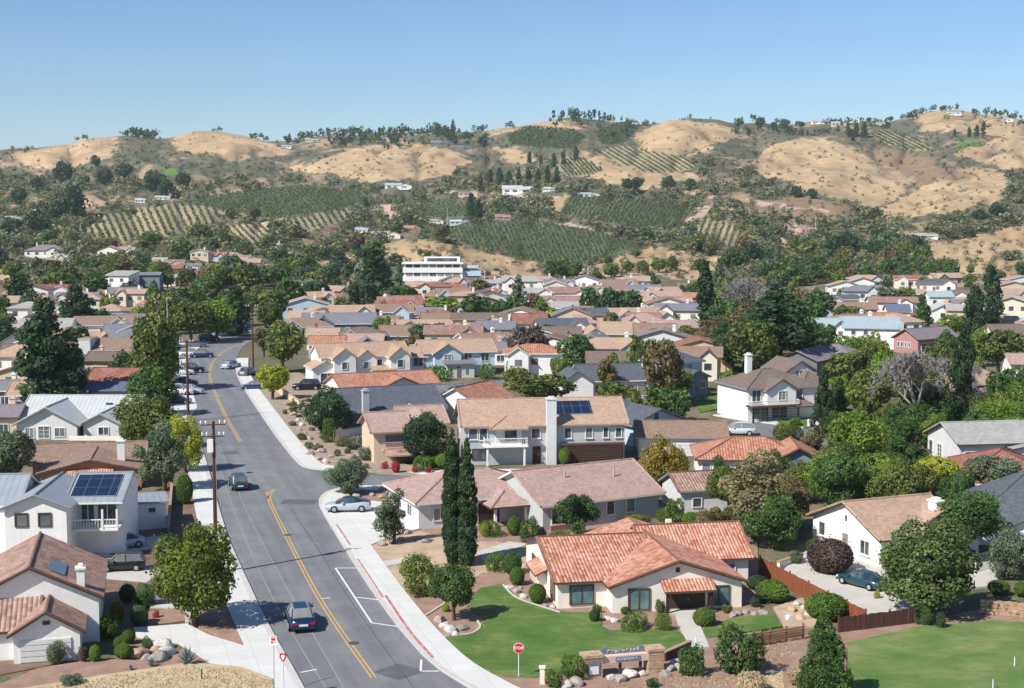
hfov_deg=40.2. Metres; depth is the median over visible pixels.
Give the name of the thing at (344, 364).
window
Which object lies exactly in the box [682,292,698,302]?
house
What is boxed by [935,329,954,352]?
oak tree
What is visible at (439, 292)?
house
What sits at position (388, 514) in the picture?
olive tree
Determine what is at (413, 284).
house
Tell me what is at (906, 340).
pink gable house
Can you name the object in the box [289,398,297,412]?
shrub
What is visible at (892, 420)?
tree
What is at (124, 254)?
bush
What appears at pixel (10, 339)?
house
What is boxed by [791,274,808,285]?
bush
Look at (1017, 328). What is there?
house
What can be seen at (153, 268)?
tree
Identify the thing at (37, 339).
evergreen tree
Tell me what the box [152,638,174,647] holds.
boulder
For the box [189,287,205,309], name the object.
oak tree
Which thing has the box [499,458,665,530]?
gabled ranch
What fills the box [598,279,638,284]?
house
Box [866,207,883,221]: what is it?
oak tree
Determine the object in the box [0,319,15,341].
oak tree
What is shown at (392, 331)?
house
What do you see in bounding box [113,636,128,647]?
shrub
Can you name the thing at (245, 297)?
tree
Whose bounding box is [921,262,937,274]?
tree
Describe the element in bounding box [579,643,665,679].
entrance sign
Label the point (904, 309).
house
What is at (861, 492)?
oak tree
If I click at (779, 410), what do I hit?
window
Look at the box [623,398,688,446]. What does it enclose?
grey gable house
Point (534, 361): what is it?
window
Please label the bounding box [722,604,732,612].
shrub
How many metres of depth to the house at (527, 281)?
471.37 m
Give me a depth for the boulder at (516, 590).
102.70 m
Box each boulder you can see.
[129,648,143,658]
[140,647,149,654]
[140,653,150,661]
[148,649,168,662]
[149,645,160,653]
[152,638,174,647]
[159,646,175,655]
[305,451,314,454]
[316,448,325,452]
[322,458,328,464]
[377,539,386,545]
[403,529,411,534]
[421,539,430,542]
[433,615,444,622]
[439,622,449,628]
[443,625,455,633]
[456,624,468,630]
[505,585,513,589]
[512,588,520,593]
[519,593,526,598]
[561,679,572,687]
[570,676,583,686]
[606,674,615,680]
[610,617,619,622]
[615,674,627,682]
[622,668,637,678]
[638,670,647,675]
[659,670,671,676]
[664,664,675,671]
[668,659,679,669]
[729,611,736,617]
[758,609,767,614]
[785,613,794,619]
[787,605,796,611]
[795,613,805,619]
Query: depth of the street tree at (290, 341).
240.74 m
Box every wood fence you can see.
[759,555,866,616]
[837,606,915,632]
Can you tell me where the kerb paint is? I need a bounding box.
[357,559,383,597]
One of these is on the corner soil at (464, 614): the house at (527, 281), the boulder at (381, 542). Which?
the boulder at (381, 542)
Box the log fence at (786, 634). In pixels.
[752,623,804,644]
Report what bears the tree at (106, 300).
on the ground at (804, 150)
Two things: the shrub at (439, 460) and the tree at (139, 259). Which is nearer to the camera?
the shrub at (439, 460)
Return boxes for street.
[728,420,831,453]
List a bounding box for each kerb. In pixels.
[180,336,350,687]
[235,358,333,471]
[319,485,479,687]
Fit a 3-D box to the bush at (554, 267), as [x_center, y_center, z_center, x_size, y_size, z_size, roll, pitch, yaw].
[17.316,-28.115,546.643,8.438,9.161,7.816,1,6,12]
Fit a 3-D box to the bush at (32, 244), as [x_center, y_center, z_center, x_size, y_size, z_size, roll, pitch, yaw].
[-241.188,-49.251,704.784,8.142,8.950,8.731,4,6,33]
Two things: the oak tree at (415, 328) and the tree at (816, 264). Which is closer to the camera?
the oak tree at (415, 328)
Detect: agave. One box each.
[146,657,157,665]
[176,645,198,664]
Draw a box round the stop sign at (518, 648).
[513,643,523,676]
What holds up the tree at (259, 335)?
on the ground at (804, 150)
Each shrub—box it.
[45,640,66,664]
[58,673,82,686]
[76,646,88,661]
[89,643,100,661]
[99,613,118,638]
[108,600,124,620]
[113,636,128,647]
[114,643,132,659]
[116,582,135,602]
[122,628,135,643]
[128,604,148,625]
[133,582,155,606]
[141,635,152,648]
[152,610,159,617]
[174,470,194,503]
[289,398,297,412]
[296,433,306,439]
[304,442,313,448]
[312,443,323,449]
[322,418,335,442]
[334,433,347,446]
[334,449,340,455]
[343,435,361,449]
[344,448,350,453]
[356,446,370,459]
[381,461,388,468]
[391,460,399,472]
[399,559,411,573]
[411,466,418,472]
[425,456,436,466]
[425,466,430,472]
[435,451,453,467]
[441,604,450,611]
[480,524,490,535]
[501,549,522,573]
[506,515,520,535]
[509,566,525,584]
[519,515,541,542]
[527,582,548,603]
[539,526,546,535]
[544,668,563,687]
[548,529,569,534]
[559,446,571,464]
[560,653,589,679]
[589,609,599,621]
[592,602,601,611]
[621,606,629,613]
[622,513,651,521]
[645,677,658,687]
[655,598,665,612]
[677,643,704,675]
[681,510,696,521]
[692,605,717,626]
[713,621,768,676]
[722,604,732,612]
[737,669,766,687]
[745,573,766,589]
[750,597,759,606]
[751,576,793,601]
[786,665,800,685]
[789,417,801,424]
[789,550,803,563]
[797,589,848,620]
[798,534,858,574]
[805,538,815,551]
[873,590,880,598]
[913,604,934,624]
[936,611,945,626]
[985,579,1010,594]
[1014,582,1023,596]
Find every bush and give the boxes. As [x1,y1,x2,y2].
[0,246,4,259]
[10,235,28,251]
[24,270,46,281]
[27,237,40,247]
[40,229,58,244]
[41,259,61,272]
[60,244,75,253]
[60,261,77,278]
[80,239,94,246]
[80,258,99,268]
[80,266,97,275]
[91,245,104,253]
[91,257,113,261]
[91,260,102,266]
[94,267,109,284]
[96,239,111,245]
[100,261,125,273]
[101,236,118,246]
[107,252,118,257]
[114,251,127,257]
[114,255,134,269]
[127,250,142,255]
[127,253,141,262]
[129,264,147,271]
[133,238,152,251]
[139,231,153,241]
[140,263,149,271]
[151,260,173,273]
[152,233,163,244]
[164,243,183,256]
[166,251,182,258]
[176,239,193,256]
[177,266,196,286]
[197,263,222,280]
[199,264,224,280]
[203,235,221,250]
[221,266,232,284]
[232,238,246,249]
[234,239,253,249]
[258,267,273,282]
[271,262,291,280]
[299,255,315,267]
[303,244,318,258]
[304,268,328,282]
[309,263,322,274]
[322,261,340,272]
[328,233,344,240]
[329,237,344,246]
[347,231,365,247]
[353,260,374,281]
[355,257,365,265]
[361,241,372,248]
[376,238,384,251]
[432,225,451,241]
[543,259,554,275]
[545,261,565,276]
[562,260,582,270]
[565,266,576,277]
[568,258,581,274]
[638,228,651,240]
[680,229,694,240]
[683,222,697,233]
[684,235,701,249]
[695,234,707,249]
[705,239,721,254]
[721,247,741,268]
[734,234,750,250]
[750,260,759,268]
[756,258,775,270]
[757,247,772,254]
[759,226,772,236]
[766,223,780,234]
[767,234,781,244]
[771,256,788,261]
[772,262,782,270]
[773,265,792,285]
[776,259,790,265]
[779,261,800,280]
[785,235,802,254]
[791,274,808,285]
[795,235,815,253]
[797,255,808,266]
[797,270,811,278]
[798,270,809,284]
[803,265,823,281]
[806,251,820,258]
[810,255,827,264]
[814,248,824,256]
[815,251,828,259]
[820,248,832,255]
[822,263,844,282]
[834,252,858,264]
[836,246,853,252]
[837,264,860,277]
[838,248,857,257]
[847,237,862,249]
[850,262,868,274]
[871,250,888,266]
[872,267,878,274]
[875,230,887,239]
[877,238,890,250]
[880,246,902,254]
[882,231,900,240]
[890,249,900,255]
[891,269,911,279]
[896,242,913,253]
[897,258,911,268]
[909,255,919,265]
[912,245,931,255]
[914,255,932,266]
[958,225,973,233]
[1003,250,1021,259]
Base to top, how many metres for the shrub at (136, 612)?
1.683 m
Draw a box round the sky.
[0,0,1023,149]
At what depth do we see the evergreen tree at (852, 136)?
1417.40 m
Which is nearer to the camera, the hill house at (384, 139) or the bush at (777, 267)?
the bush at (777, 267)
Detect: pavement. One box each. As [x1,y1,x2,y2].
[170,336,297,687]
[238,358,334,469]
[323,486,518,687]
[713,415,820,427]
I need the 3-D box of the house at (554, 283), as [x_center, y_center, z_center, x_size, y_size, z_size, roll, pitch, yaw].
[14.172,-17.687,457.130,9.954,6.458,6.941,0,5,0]
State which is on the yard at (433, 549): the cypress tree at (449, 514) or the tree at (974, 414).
the cypress tree at (449, 514)
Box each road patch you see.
[220,451,238,454]
[281,499,317,503]
[374,663,424,679]
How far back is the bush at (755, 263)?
578.71 m
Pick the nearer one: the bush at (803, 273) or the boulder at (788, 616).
the boulder at (788, 616)
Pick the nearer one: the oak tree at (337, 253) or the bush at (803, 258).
the oak tree at (337, 253)
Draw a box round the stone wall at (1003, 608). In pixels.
[977,599,1023,617]
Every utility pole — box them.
[179,340,193,418]
[200,420,225,538]
[246,305,257,368]
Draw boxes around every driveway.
[93,535,165,582]
[134,624,257,672]
[154,592,173,603]
[184,393,196,415]
[320,495,420,549]
[410,469,514,474]
[784,550,914,613]
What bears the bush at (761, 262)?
on the ground at (804, 150)
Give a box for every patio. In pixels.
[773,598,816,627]
[968,562,997,588]
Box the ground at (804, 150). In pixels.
[0,110,1023,682]
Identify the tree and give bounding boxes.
[0,217,23,233]
[0,261,20,275]
[0,296,10,311]
[0,312,16,323]
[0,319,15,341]
[0,429,38,472]
[1,247,8,259]
[2,273,32,295]
[9,269,27,283]
[10,186,27,203]
[11,296,77,403]
[14,259,23,272]
[18,289,42,303]
[22,208,51,231]
[27,256,42,272]
[29,177,44,188]
[32,266,45,283]
[37,268,75,283]
[42,199,63,219]
[52,160,75,181]
[53,342,89,393]
[56,184,90,218]
[56,283,98,317]
[64,231,81,241]
[64,325,89,342]
[68,255,85,269]
[79,269,110,291]
[88,308,115,315]
[89,155,100,166]
[96,167,112,184]
[99,290,120,306]
[107,349,131,366]
[110,392,178,448]
[114,162,133,177]
[118,352,134,366]
[120,280,143,288]
[123,362,180,403]
[126,310,181,379]
[127,306,144,313]
[131,255,148,262]
[131,419,188,490]
[142,168,161,190]
[144,291,162,312]
[145,284,161,295]
[145,519,238,627]
[148,262,163,271]
[149,265,159,271]
[150,279,158,288]
[152,292,188,332]
[157,177,176,195]
[158,290,189,326]
[163,269,174,287]
[163,287,177,293]
[168,301,214,340]
[169,410,204,472]
[174,171,190,186]
[177,286,197,303]
[186,222,215,240]
[189,276,220,294]
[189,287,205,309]
[195,273,223,290]
[200,281,222,302]
[200,301,236,336]
[202,261,226,281]
[203,296,227,307]
[212,229,232,246]
[217,290,238,299]
[218,254,236,284]
[222,295,254,320]
[223,285,251,336]
[225,208,235,219]
[228,262,266,293]
[234,258,246,282]
[236,243,253,255]
[241,262,260,285]
[243,295,251,304]
[244,288,258,311]
[246,205,260,220]
[250,282,265,292]
[254,327,267,356]
[255,289,289,311]
[255,364,289,398]
[256,301,282,328]
[257,235,276,250]
[259,289,279,314]
[263,320,305,367]
[265,269,278,286]
[266,219,280,229]
[268,248,289,262]
[273,277,309,299]
[281,256,295,268]
[288,263,308,272]
[290,259,302,267]
[293,266,308,277]
[295,385,353,433]
[301,279,331,290]
[316,247,332,259]
[320,264,339,281]
[321,456,369,493]
[328,249,345,264]
[330,275,341,284]
[335,296,351,304]
[337,257,355,275]
[341,263,353,278]
[341,280,379,304]
[342,299,352,304]
[352,241,360,249]
[354,247,371,258]
[357,242,394,300]
[363,197,368,207]
[371,316,390,328]
[371,488,406,543]
[381,259,391,279]
[383,285,420,294]
[394,272,404,283]
[396,263,403,272]
[397,552,440,596]
[401,409,447,462]
[408,322,444,338]
[408,333,420,343]
[417,248,423,255]
[424,250,431,256]
[424,295,459,311]
[427,562,476,620]
[441,428,464,564]
[447,306,457,312]
[451,119,455,131]
[456,437,478,565]
[459,293,490,312]
[465,192,475,218]
[470,278,492,291]
[473,199,484,221]
[477,175,482,190]
[485,169,493,185]
[485,298,522,311]
[496,167,503,183]
[501,365,528,386]
[501,372,577,396]
[505,170,511,184]
[506,324,548,347]
[509,273,530,306]
[516,168,521,184]
[524,166,531,184]
[525,292,539,308]
[527,151,531,162]
[533,296,550,311]
[534,169,540,181]
[538,155,542,165]
[542,256,559,265]
[544,164,551,182]
[546,307,557,317]
[550,356,569,373]
[551,152,556,166]
[553,166,560,183]
[554,359,572,373]
[554,493,600,533]
[555,333,595,365]
[558,256,569,264]
[560,151,565,163]
[573,146,578,160]
[579,287,599,305]
[589,270,605,278]
[594,287,629,307]
[596,357,617,384]
[596,383,632,400]
[599,380,621,394]
[602,263,619,276]
[603,256,613,265]
[604,310,620,320]
[605,351,628,362]
[616,334,635,339]
[617,289,643,306]
[620,259,634,274]
[621,178,631,188]
[625,336,658,362]
[626,385,664,408]
[631,250,641,257]
[632,177,644,187]
[634,259,649,273]
[637,432,692,498]
[639,338,684,398]
[642,271,656,281]
[647,277,661,284]
[650,257,667,272]
[657,384,691,417]
[660,175,675,188]
[665,255,680,270]
[668,369,693,397]
[677,325,697,335]
[679,283,688,291]
[684,178,695,189]
[688,281,699,291]
[690,249,696,255]
[692,258,704,276]
[694,328,713,338]
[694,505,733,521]
[696,260,714,324]
[696,325,716,337]
[698,315,730,328]
[704,464,749,518]
[705,299,724,320]
[711,323,736,372]
[713,256,724,286]
[713,282,739,303]
[713,455,730,468]
[714,275,763,309]
[714,277,732,300]
[714,299,740,320]
[714,321,729,336]
[715,445,786,541]
[716,369,732,395]
[720,248,746,268]
[724,319,780,369]
[727,301,752,324]
[734,281,814,369]
[737,492,805,549]
[738,241,764,259]
[738,309,755,323]
[746,268,756,277]
[750,321,790,353]
[753,279,780,299]
[755,117,765,126]
[756,261,771,282]
[763,249,783,261]
[763,448,793,483]
[765,273,776,288]
[772,250,779,262]
[772,423,805,440]
[777,470,811,520]
[783,459,816,499]
[787,259,803,266]
[787,321,826,351]
[788,279,798,291]
[791,185,800,197]
[791,315,820,327]
[793,288,809,296]
[793,616,856,687]
[795,296,812,305]
[799,430,829,453]
[800,287,836,317]
[802,450,853,505]
[805,188,817,198]
[806,452,866,505]
[807,262,822,278]
[809,367,834,438]
[810,323,838,345]
[818,238,837,252]
[822,410,845,443]
[823,349,868,380]
[824,408,895,453]
[825,440,868,494]
[828,374,852,406]
[830,305,865,315]
[831,261,849,270]
[832,270,844,281]
[832,335,860,348]
[832,377,851,416]
[835,230,858,247]
[836,287,846,294]
[845,122,849,136]
[846,371,892,420]
[849,370,871,387]
[849,463,886,498]
[851,130,855,141]
[853,123,858,135]
[856,450,908,490]
[857,342,880,368]
[858,264,872,274]
[858,336,880,361]
[860,122,868,137]
[860,238,881,253]
[863,329,888,357]
[863,452,923,497]
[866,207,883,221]
[866,358,897,388]
[869,349,946,418]
[869,417,883,447]
[871,340,895,365]
[871,402,901,421]
[874,280,889,287]
[875,287,907,296]
[875,512,986,613]
[878,255,896,277]
[878,403,917,451]
[882,416,933,465]
[892,371,950,406]
[896,259,911,273]
[897,398,937,439]
[899,286,915,296]
[908,261,917,272]
[910,235,925,250]
[910,454,963,495]
[911,294,933,326]
[912,462,937,492]
[915,276,926,284]
[916,413,947,448]
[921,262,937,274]
[922,342,952,375]
[926,382,950,412]
[930,357,983,391]
[934,387,961,420]
[934,490,1006,545]
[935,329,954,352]
[936,315,972,332]
[937,473,971,499]
[939,468,976,495]
[942,259,959,272]
[947,316,976,420]
[950,346,982,367]
[959,405,991,420]
[961,273,977,286]
[962,282,989,337]
[962,453,1023,483]
[965,264,975,272]
[966,387,1010,418]
[967,127,971,136]
[967,328,989,361]
[971,209,988,220]
[972,356,986,369]
[974,124,979,135]
[975,329,1023,372]
[975,397,1013,419]
[980,120,986,134]
[982,265,1004,324]
[985,365,1023,400]
[986,524,1023,579]
[987,201,1004,217]
[996,270,1002,281]
[998,399,1023,418]
[999,269,1006,277]
[1001,381,1023,403]
[1003,208,1012,212]
[1011,413,1023,419]
[1015,264,1023,274]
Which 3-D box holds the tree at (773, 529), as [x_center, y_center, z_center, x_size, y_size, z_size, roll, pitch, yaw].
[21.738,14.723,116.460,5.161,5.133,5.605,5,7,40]
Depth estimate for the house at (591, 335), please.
266.86 m
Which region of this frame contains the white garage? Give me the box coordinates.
[633,420,729,456]
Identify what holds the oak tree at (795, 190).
on the ground at (804, 150)
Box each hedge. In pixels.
[393,450,413,463]
[413,455,431,471]
[426,364,453,380]
[478,363,495,379]
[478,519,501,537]
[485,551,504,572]
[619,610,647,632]
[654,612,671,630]
[655,508,672,522]
[664,498,684,522]
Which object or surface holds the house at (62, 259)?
on the ground at (804, 150)
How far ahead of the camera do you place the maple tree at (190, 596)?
93.09 m
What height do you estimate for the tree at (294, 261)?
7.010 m
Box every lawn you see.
[445,583,685,677]
[692,397,717,412]
[703,613,781,637]
[777,418,806,427]
[846,620,1023,687]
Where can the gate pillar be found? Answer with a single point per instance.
(542, 668)
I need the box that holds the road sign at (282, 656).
[279,653,285,687]
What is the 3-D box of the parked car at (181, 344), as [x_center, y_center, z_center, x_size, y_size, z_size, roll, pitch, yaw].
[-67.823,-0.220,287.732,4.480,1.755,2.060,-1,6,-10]
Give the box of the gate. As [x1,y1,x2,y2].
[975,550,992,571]
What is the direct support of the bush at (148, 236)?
on the ground at (804, 150)
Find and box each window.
[0,396,8,403]
[0,424,8,433]
[14,513,27,526]
[25,427,34,438]
[38,426,49,438]
[38,512,51,526]
[54,427,65,436]
[80,504,95,523]
[96,504,117,523]
[98,427,108,434]
[100,598,101,615]
[147,506,156,513]
[320,373,332,384]
[342,362,347,369]
[363,361,368,368]
[377,359,382,364]
[397,359,403,367]
[407,502,412,517]
[413,358,422,366]
[427,258,456,260]
[433,506,445,521]
[444,354,451,359]
[464,268,479,278]
[464,353,471,358]
[468,428,478,440]
[472,448,485,459]
[479,428,487,440]
[481,352,488,360]
[496,355,504,361]
[505,430,516,440]
[515,360,521,365]
[531,358,537,364]
[531,428,540,438]
[550,578,554,600]
[551,508,564,525]
[563,427,571,438]
[569,584,593,604]
[585,427,593,438]
[595,385,602,392]
[602,426,608,438]
[605,500,615,515]
[615,427,622,437]
[625,498,636,513]
[627,384,647,395]
[628,588,649,610]
[654,413,658,419]
[689,385,694,396]
[692,497,701,507]
[700,380,705,388]
[702,463,710,469]
[704,363,710,369]
[708,585,729,605]
[726,562,735,570]
[752,390,760,401]
[754,408,766,419]
[771,407,787,418]
[778,391,785,399]
[795,370,803,376]
[796,388,802,398]
[817,520,825,537]
[841,531,849,544]
[858,538,869,557]
[921,342,934,349]
[928,439,932,454]
[937,443,942,456]
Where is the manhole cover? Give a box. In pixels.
[348,641,359,644]
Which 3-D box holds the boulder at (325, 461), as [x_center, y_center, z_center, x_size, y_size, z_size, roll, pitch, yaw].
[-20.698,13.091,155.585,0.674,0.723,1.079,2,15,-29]
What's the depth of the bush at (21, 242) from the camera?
682.07 m
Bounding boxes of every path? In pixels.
[150,604,190,624]
[383,556,410,566]
[478,541,525,560]
[675,613,709,647]
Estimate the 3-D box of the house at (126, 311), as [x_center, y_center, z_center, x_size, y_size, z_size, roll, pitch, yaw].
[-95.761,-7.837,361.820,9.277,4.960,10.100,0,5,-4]
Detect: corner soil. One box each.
[0,490,205,675]
[148,608,184,625]
[189,604,242,644]
[257,372,435,475]
[349,487,762,687]
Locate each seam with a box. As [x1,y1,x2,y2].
[216,457,325,687]
[220,447,343,687]
[291,509,413,687]
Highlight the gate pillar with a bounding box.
[539,665,545,683]
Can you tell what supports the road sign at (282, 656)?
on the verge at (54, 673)
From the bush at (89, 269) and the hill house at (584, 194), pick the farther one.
the hill house at (584, 194)
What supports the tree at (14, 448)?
on the ground at (804, 150)
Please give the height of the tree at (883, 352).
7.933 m
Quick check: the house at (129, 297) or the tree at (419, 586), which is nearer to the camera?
the tree at (419, 586)
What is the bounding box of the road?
[188,327,466,687]
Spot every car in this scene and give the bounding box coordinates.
[107,551,146,572]
[126,531,146,546]
[168,394,191,403]
[169,383,194,394]
[170,376,198,384]
[175,339,185,345]
[176,366,194,374]
[179,347,195,356]
[181,362,205,372]
[184,340,206,347]
[185,384,204,393]
[190,350,214,357]
[197,333,219,341]
[212,331,233,335]
[220,360,240,368]
[228,472,248,490]
[237,366,255,375]
[240,381,263,388]
[283,601,315,630]
[292,378,320,389]
[325,496,370,512]
[728,421,755,434]
[836,568,886,590]
[926,409,951,420]
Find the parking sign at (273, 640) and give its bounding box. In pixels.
[270,635,276,687]
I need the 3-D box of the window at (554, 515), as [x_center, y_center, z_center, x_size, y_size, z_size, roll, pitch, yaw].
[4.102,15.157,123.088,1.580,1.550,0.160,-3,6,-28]
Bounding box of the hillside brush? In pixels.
[0,122,1023,285]
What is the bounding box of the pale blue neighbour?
[842,316,900,349]
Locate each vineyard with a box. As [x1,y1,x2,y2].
[82,201,224,241]
[166,184,368,218]
[230,221,268,243]
[286,208,349,230]
[411,197,469,216]
[449,219,640,262]
[505,125,586,148]
[560,156,601,175]
[561,194,692,226]
[595,121,640,143]
[599,144,695,172]
[694,215,747,244]
[871,129,929,149]
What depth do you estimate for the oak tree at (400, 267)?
571.46 m
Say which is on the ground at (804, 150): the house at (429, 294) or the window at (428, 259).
the house at (429, 294)
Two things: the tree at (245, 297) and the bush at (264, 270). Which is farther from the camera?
the bush at (264, 270)
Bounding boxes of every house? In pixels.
[0,332,20,344]
[0,343,17,350]
[0,344,31,369]
[0,356,82,391]
[0,372,20,403]
[0,396,25,435]
[0,471,140,552]
[0,531,107,663]
[1,291,40,295]
[4,380,36,403]
[5,216,22,219]
[5,297,57,319]
[7,295,48,305]
[11,394,149,440]
[13,310,65,323]
[15,318,78,328]
[23,243,62,257]
[27,438,149,488]
[32,283,54,295]
[33,281,75,294]
[35,256,67,262]
[39,293,59,304]
[51,327,77,336]
[54,288,103,303]
[56,254,72,261]
[63,292,101,308]
[73,315,134,331]
[78,336,136,366]
[79,381,133,393]
[83,331,108,336]
[84,345,132,375]
[87,367,144,392]
[97,246,123,253]
[97,304,128,313]
[102,318,131,334]
[105,270,139,294]
[107,286,142,296]
[108,328,151,356]
[113,313,148,321]
[115,285,147,306]
[116,321,154,331]
[118,245,135,252]
[120,304,152,313]
[131,269,163,290]
[135,198,146,202]
[135,298,155,304]
[151,257,168,261]
[153,259,186,264]
[154,196,171,199]
[163,274,178,285]
[171,262,185,273]
[177,263,208,267]
[187,267,202,275]
[190,247,212,261]
[212,250,227,261]
[229,252,250,255]
[238,256,258,258]
[241,259,261,264]
[272,312,333,343]
[281,145,291,148]
[282,294,330,318]
[285,310,328,319]
[292,280,321,291]
[301,308,376,330]
[303,305,325,310]
[303,340,411,384]
[304,288,335,304]
[304,322,340,349]
[305,138,318,141]
[306,330,346,357]
[321,383,448,428]
[323,369,441,388]
[327,305,375,311]
[328,282,348,298]
[338,326,387,335]
[341,333,387,341]
[355,227,368,232]
[355,335,373,341]
[357,403,450,462]
[365,304,415,318]
[371,231,400,238]
[376,137,389,141]
[376,296,414,303]
[376,311,400,324]
[377,300,422,306]
[378,320,414,342]
[381,467,529,528]
[385,183,411,189]
[387,295,424,306]
[396,319,452,331]
[404,225,421,232]
[404,278,441,290]
[408,338,497,377]
[414,307,443,318]
[416,282,451,299]
[416,305,452,318]
[418,312,449,318]
[423,289,435,303]
[423,320,483,338]
[429,219,443,223]
[431,140,447,145]
[434,288,470,300]
[435,380,510,393]
[439,276,474,287]
[442,379,515,420]
[443,274,470,287]
[445,280,466,287]
[448,287,484,300]
[449,220,468,225]
[450,145,472,149]
[451,312,507,323]
[453,327,514,340]
[453,396,629,466]
[454,296,491,312]
[458,190,476,197]
[459,295,500,308]
[469,318,514,332]
[475,276,501,288]
[475,315,516,329]
[476,287,506,301]
[478,284,508,300]
[483,274,500,278]
[494,336,513,364]
[495,214,510,219]
[501,276,538,293]
[502,185,533,194]
[502,306,548,319]
[502,344,564,375]
[510,308,548,327]
[510,325,569,345]
[512,284,555,303]
[515,333,583,364]
[532,318,589,329]
[532,326,582,336]
[536,292,579,300]
[537,273,556,287]
[540,280,570,288]
[542,187,554,191]
[542,276,575,286]
[542,301,584,309]
[548,283,597,303]
[550,305,593,318]
[553,362,647,397]
[563,314,596,327]
[569,121,582,126]
[572,274,599,286]
[575,306,606,307]
[577,192,599,196]
[581,332,634,358]
[582,324,608,336]
[583,308,609,320]
[584,351,630,362]
[585,332,607,339]
[587,285,629,298]
[597,316,635,336]
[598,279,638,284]
[608,303,659,320]
[613,274,642,283]
[621,313,663,322]
[623,284,660,293]
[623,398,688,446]
[625,276,650,283]
[625,308,661,317]
[632,318,677,333]
[634,324,692,344]
[638,351,711,398]
[639,293,655,306]
[640,291,682,297]
[643,286,681,290]
[643,320,698,328]
[644,295,685,306]
[654,299,701,320]
[658,310,678,319]
[671,335,730,371]
[674,346,722,380]
[676,280,689,288]
[676,298,692,301]
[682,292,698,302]
[689,435,823,480]
[714,353,831,422]
[783,344,865,378]
[799,227,817,231]
[805,492,978,567]
[808,317,844,343]
[811,120,824,123]
[825,280,858,294]
[825,309,875,317]
[826,294,863,301]
[827,298,878,316]
[830,121,846,126]
[839,311,884,317]
[840,285,880,301]
[845,275,884,285]
[847,277,874,285]
[849,118,859,122]
[857,312,897,315]
[864,296,918,312]
[870,285,894,293]
[882,300,911,315]
[884,313,924,331]
[891,325,958,353]
[892,275,928,288]
[899,285,926,301]
[915,278,958,290]
[916,233,938,239]
[922,420,1023,464]
[924,287,954,304]
[927,273,963,286]
[930,302,944,321]
[937,370,999,403]
[937,447,1023,492]
[941,297,968,303]
[943,304,985,320]
[946,112,961,115]
[946,290,987,297]
[948,299,984,303]
[956,470,1023,551]
[982,324,1023,339]
[992,316,1022,323]
[993,280,1023,288]
[997,118,1013,121]
[997,289,1023,296]
[1000,275,1023,283]
[1000,295,1023,300]
[1000,296,1023,317]
[1000,353,1023,376]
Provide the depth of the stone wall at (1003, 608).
97.15 m
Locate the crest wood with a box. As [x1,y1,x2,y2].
[11,103,1023,151]
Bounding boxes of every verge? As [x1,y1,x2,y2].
[0,648,217,687]
[26,662,272,687]
[762,611,1023,687]
[763,668,783,687]
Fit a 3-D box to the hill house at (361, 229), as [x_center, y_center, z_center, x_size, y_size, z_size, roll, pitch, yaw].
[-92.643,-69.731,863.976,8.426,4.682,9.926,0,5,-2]
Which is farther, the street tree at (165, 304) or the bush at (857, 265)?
the bush at (857, 265)
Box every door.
[19,637,71,663]
[533,446,540,462]
[659,441,698,455]
[676,593,689,608]
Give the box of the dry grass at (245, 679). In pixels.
[39,638,795,687]
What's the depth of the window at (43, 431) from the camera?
171.78 m
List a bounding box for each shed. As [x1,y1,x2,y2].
[138,491,168,529]
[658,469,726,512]
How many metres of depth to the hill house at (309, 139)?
1560.09 m
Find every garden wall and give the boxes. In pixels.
[167,480,172,537]
[275,388,300,403]
[333,426,361,437]
[664,640,691,661]
[776,556,800,567]
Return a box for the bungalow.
[521,516,755,615]
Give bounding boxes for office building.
[402,257,481,281]
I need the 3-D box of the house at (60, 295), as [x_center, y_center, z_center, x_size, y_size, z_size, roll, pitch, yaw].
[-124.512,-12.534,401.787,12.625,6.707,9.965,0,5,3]
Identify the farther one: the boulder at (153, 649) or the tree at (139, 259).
the tree at (139, 259)
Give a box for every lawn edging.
[425,602,444,615]
[439,619,480,637]
[502,584,559,612]
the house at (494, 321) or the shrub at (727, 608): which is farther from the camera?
the house at (494, 321)
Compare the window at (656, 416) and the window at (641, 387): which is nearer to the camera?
the window at (656, 416)
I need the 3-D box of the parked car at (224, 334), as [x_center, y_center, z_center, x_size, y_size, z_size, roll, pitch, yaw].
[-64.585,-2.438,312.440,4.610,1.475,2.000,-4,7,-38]
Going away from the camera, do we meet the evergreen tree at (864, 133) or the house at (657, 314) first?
the house at (657, 314)
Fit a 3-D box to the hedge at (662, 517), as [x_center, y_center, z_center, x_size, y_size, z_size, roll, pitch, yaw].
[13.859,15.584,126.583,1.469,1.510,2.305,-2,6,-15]
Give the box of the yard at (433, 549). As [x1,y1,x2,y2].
[372,531,525,596]
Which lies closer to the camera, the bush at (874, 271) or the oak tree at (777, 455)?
the oak tree at (777, 455)
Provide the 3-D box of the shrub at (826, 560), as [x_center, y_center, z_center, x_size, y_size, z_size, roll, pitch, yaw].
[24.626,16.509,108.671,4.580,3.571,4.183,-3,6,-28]
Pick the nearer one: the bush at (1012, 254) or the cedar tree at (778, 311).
the cedar tree at (778, 311)
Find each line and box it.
[209,340,251,440]
[210,341,249,440]
[267,489,371,677]
[270,489,375,676]
[335,568,372,622]

